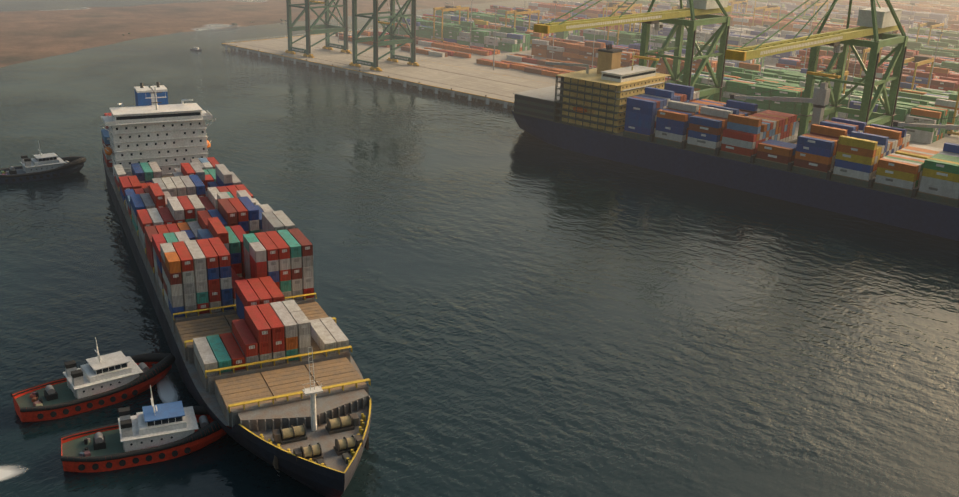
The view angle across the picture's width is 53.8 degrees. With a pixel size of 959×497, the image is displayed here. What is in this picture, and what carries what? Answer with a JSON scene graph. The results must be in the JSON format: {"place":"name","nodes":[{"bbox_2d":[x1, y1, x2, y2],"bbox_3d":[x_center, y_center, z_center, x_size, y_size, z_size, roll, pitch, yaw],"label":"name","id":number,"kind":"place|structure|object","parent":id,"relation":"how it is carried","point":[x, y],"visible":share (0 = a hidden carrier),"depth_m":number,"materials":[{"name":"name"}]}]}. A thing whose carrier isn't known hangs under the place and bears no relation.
{"place":"outdoors","nodes":[
{"label":"outdoors","id":0,"kind":"place"},
{"bbox_2d":[0,0,509,67],"bbox_3d":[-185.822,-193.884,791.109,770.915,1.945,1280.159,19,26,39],"label":"sandy shore","id":1,"kind":"structure","parent":0,"point":[30,35],"depth_m":738.93,"materials":[{"name":"beige sand"}]},
{"bbox_2d":[122,2,449,35],"bbox_3d":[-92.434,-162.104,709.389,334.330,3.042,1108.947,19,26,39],"label":"shore scrub bushes","id":2,"kind":"object","parent":1,"relation":"on","point":[286,20],"visible":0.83,"depth_m":767.78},
{"bbox_2d":[0,0,958,496],"bbox_3d":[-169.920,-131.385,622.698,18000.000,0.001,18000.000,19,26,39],"label":"water","id":3,"kind":"structure","parent":0,"point":[510,304],"depth_m":242.37,"materials":[{"name":"blue liquid"}]},
{"bbox_2d":[0,465,28,480],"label":"wake foam","id":4,"kind":"object","parent":3,"relation":"on","point":[6,472],"depth_m":163.70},
{"bbox_2d":[0,141,85,183],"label":"tug boat","id":5,"kind":"object","parent":3,"relation":"on","point":[40,166],"visible":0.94,"depth_m":330.14,"materials":[{"name":"metal"}]},
{"bbox_2d":[11,337,174,421],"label":"tug boat","id":6,"kind":"object","parent":3,"relation":"on","point":[99,381],"visible":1,"depth_m":186.12,"materials":[{"name":"metal"}]},
{"bbox_2d":[60,385,231,471],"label":"tug boat","id":7,"kind":"object","parent":3,"relation":"on","point":[153,433],"visible":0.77,"depth_m":168.68,"materials":[{"name":"metal"}]},
{"bbox_2d":[156,375,178,402],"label":"wake foam","id":8,"kind":"object","parent":3,"relation":"on","point":[167,392],"depth_m":192.18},
{"bbox_2d":[190,47,201,50],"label":"work boat","id":9,"kind":"object","parent":3,"relation":"on","point":[196,49],"visible":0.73,"depth_m":612.45,"materials":[{"name":"white metal"}]},
{"bbox_2d":[101,82,370,496],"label":"container ship","id":10,"kind":"object","parent":3,"relation":"on","point":[273,372],"visible":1,"depth_m":202.39,"materials":[{"name":"paint"}]},
{"bbox_2d":[512,44,958,240],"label":"container ship","id":11,"kind":"object","parent":3,"relation":"on","point":[604,106],"visible":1,"depth_m":348.47,"materials":[{"name":"paint"}]},
{"bbox_2d":[221,27,958,148],"bbox_3d":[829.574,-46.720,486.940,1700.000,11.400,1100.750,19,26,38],"label":"quay platform","id":12,"kind":"structure","parent":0,"point":[468,78],"depth_m":552.58,"materials":[{"name":"concrete"}]},
{"bbox_2d":[285,0,351,57],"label":"gantry crane","id":13,"kind":"object","parent":12,"relation":"on","point":[319,29],"visible":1,"depth_m":588.14,"materials":[{"name":"metal"}]},
{"bbox_2d":[349,0,418,71],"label":"gantry crane","id":14,"kind":"object","parent":12,"relation":"on","point":[392,36],"visible":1,"depth_m":550.59,"materials":[{"name":"metal"}]},
{"bbox_2d":[533,0,731,101],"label":"gantry crane","id":15,"kind":"object","parent":12,"relation":"on","point":[702,12],"visible":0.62,"depth_m":419.06,"materials":[{"name":"metal"}]},
{"bbox_2d":[335,0,958,143],"bbox_3d":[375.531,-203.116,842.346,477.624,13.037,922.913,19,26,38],"label":"shipping containers","id":16,"kind":"object","parent":12,"relation":"on","point":[921,102],"visible":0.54,"depth_m":626.91,"materials":[{"name":"metal"}]},
{"bbox_2d":[338,0,958,135],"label":"yard cranes","id":17,"kind":"object","parent":12,"relation":"on","point":[917,60],"visible":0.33,"depth_m":657.02,"materials":[{"name":"paint"}]},
{"bbox_2d":[725,0,908,138],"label":"gantry crane","id":18,"kind":"object","parent":12,"relation":"on","point":[874,22],"visible":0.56,"depth_m":371.78,"materials":[{"name":"metal"}]}
]}

